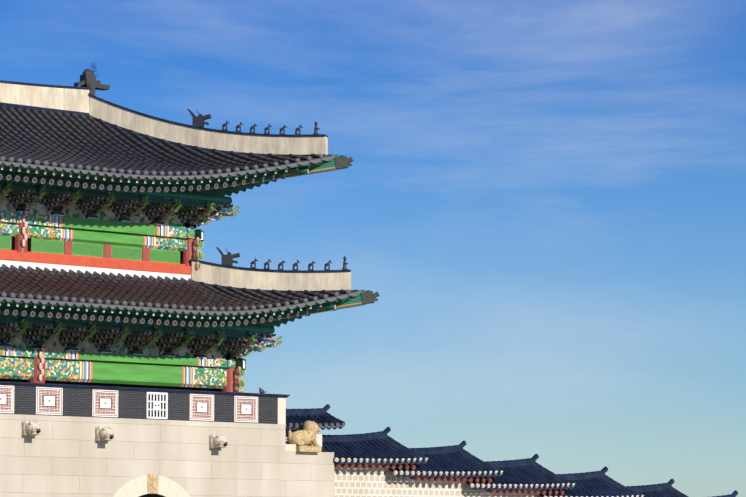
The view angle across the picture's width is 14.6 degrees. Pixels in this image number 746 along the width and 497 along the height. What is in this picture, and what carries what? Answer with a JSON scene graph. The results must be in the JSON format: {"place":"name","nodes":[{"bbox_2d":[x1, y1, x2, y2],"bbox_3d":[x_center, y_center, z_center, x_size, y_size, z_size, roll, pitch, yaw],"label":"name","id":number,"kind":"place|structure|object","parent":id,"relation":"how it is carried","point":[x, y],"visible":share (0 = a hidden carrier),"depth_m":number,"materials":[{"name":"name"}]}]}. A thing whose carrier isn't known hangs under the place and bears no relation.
{"place":"outdoors","nodes":[
{"label":"outdoors","id":0,"kind":"place"},
{"bbox_2d":[0,0,745,496],"label":"sky","id":1,"kind":"structure","parent":0,"point":[542,202],"materials":[{"name":"blue"}]},
{"label":"ground","id":2,"kind":"structure","parent":0,"visible":0},
{"bbox_2d":[0,414,333,496],"bbox_3d":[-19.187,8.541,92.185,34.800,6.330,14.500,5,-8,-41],"label":"stone wall","id":3,"kind":"structure","parent":2,"relation":"on","point":[64,456],"depth_m":93.44,"materials":[{"name":"beige stone"}]},
{"bbox_2d":[22,420,41,435],"bbox_3d":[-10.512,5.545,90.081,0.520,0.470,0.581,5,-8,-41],"label":"gargoyle","id":4,"kind":"object","parent":3,"relation":"attached to","point":[31,428],"visible":1,"depth_m":89.96,"materials":[{"name":"stone"}]},
{"bbox_2d":[95,426,114,440],"bbox_3d":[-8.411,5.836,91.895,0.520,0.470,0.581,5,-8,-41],"label":"gargoyle","id":5,"kind":"object","parent":3,"relation":"attached to","point":[104,433],"visible":1,"depth_m":91.79,"materials":[{"name":"stone"}]},
{"bbox_2d":[0,205,245,392],"bbox_3d":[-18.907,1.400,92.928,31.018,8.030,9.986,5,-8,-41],"label":"timber pavilion","id":6,"kind":"object","parent":3,"relation":"on","point":[49,242],"visible":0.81,"depth_m":96.59,"materials":[{"name":"wood"}]},
{"bbox_2d":[0,179,281,360],"bbox_3d":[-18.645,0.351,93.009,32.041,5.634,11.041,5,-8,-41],"label":"eave brackets","id":7,"kind":"object","parent":6,"relation":"attached to","point":[185,210],"visible":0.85,"depth_m":96.50,"materials":[{"name":"wood"}]},
{"bbox_2d":[0,108,331,174],"bbox_3d":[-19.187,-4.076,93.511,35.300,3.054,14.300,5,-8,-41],"label":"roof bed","id":8,"kind":"object","parent":6,"relation":"attached to","point":[166,145],"visible":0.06,"depth_m":99.39,"materials":[{"name":"tile"}]},
{"bbox_2d":[0,104,334,184],"bbox_3d":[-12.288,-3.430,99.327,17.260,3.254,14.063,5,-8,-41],"label":"roof tiles","id":9,"kind":"object","parent":8,"relation":"on","point":[54,156],"visible":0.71,"depth_m":97.94,"materials":[{"name":"tile"}]},
{"bbox_2d":[0,154,352,195],"bbox_3d":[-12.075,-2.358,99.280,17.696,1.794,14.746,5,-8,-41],"label":"eaves","id":10,"kind":"object","parent":8,"relation":"attached to","point":[227,185],"visible":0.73,"depth_m":96.52,"materials":[{"name":"wood"}]},
{"bbox_2d":[0,267,356,310],"bbox_3d":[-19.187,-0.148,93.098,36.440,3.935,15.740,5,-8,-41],"label":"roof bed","id":11,"kind":"object","parent":6,"relation":"attached to","point":[329,295],"visible":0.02,"depth_m":97.82,"materials":[{"name":"tile"}]},
{"bbox_2d":[0,80,350,293],"bbox_3d":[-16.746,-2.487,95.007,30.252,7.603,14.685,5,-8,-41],"label":"roof ridges","id":12,"kind":"object","parent":11,"relation":"on","point":[53,98],"visible":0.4,"depth_m":99.93,"materials":[{"name":"beige paint"}]},
{"bbox_2d":[74,62,347,269],"bbox_3d":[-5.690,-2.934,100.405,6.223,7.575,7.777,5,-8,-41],"label":"roof figurines","id":13,"kind":"object","parent":12,"relation":"on","point":[87,77],"visible":1,"depth_m":100.41},
{"bbox_2d":[0,264,360,314],"bbox_3d":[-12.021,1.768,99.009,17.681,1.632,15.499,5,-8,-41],"label":"roof tiles","id":14,"kind":"object","parent":11,"relation":"on","point":[149,298],"visible":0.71,"depth_m":95.45,"materials":[{"name":"tile"}]},
{"bbox_2d":[0,289,379,326],"bbox_3d":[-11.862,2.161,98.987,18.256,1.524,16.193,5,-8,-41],"label":"eaves","id":15,"kind":"object","parent":11,"relation":"attached to","point":[278,317],"visible":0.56,"depth_m":95.08,"materials":[{"name":"wood"}]},
{"bbox_2d":[0,381,289,424],"bbox_3d":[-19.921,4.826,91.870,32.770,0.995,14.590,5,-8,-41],"label":"brick parapet","id":16,"kind":"structure","parent":3,"relation":"on","point":[78,399],"depth_m":93.18,"materials":[{"name":"grey brick"}]},
{"bbox_2d":[0,385,257,422],"bbox_3d":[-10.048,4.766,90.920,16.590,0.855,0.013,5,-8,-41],"label":"parapet panels","id":17,"kind":"object","parent":16,"relation":"attached to","point":[49,400],"visible":1,"depth_m":92.61,"materials":[{"name":"stone"}]},
{"bbox_2d":[114,474,189,496],"bbox_3d":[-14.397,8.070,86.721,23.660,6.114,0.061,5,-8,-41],"label":"arch voussoirs","id":18,"kind":"object","parent":3,"relation":"attached to","point":[156,486],"visible":1,"depth_m":93.18,"materials":[{"name":"stone"}]},
{"bbox_2d":[209,434,227,447],"bbox_3d":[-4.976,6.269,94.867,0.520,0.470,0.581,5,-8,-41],"label":"gargoyle","id":19,"kind":"object","parent":3,"relation":"attached to","point":[218,441],"visible":1,"depth_m":94.75,"materials":[{"name":"stone"}]},
{"bbox_2d":[285,444,320,451],"bbox_3d":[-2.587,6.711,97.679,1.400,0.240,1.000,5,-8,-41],"label":"lion pedestal","id":20,"kind":"object","parent":3,"relation":"on","point":[291,447],"visible":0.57,"depth_m":97.27,"materials":[{"name":"stone"}]},
{"bbox_2d":[287,420,319,445],"bbox_3d":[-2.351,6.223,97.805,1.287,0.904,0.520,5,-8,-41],"label":"stone lion","id":21,"kind":"object","parent":20,"relation":"on","point":[307,433],"visible":0.92,"depth_m":97.68},
{"bbox_2d":[286,404,737,496],"bbox_3d":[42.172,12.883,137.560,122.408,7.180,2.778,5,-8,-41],"label":"palace wall","id":22,"kind":"structure","parent":2,"relation":"on","point":[379,464],"depth_m":101.78,"materials":[{"name":"stone"}]}
]}

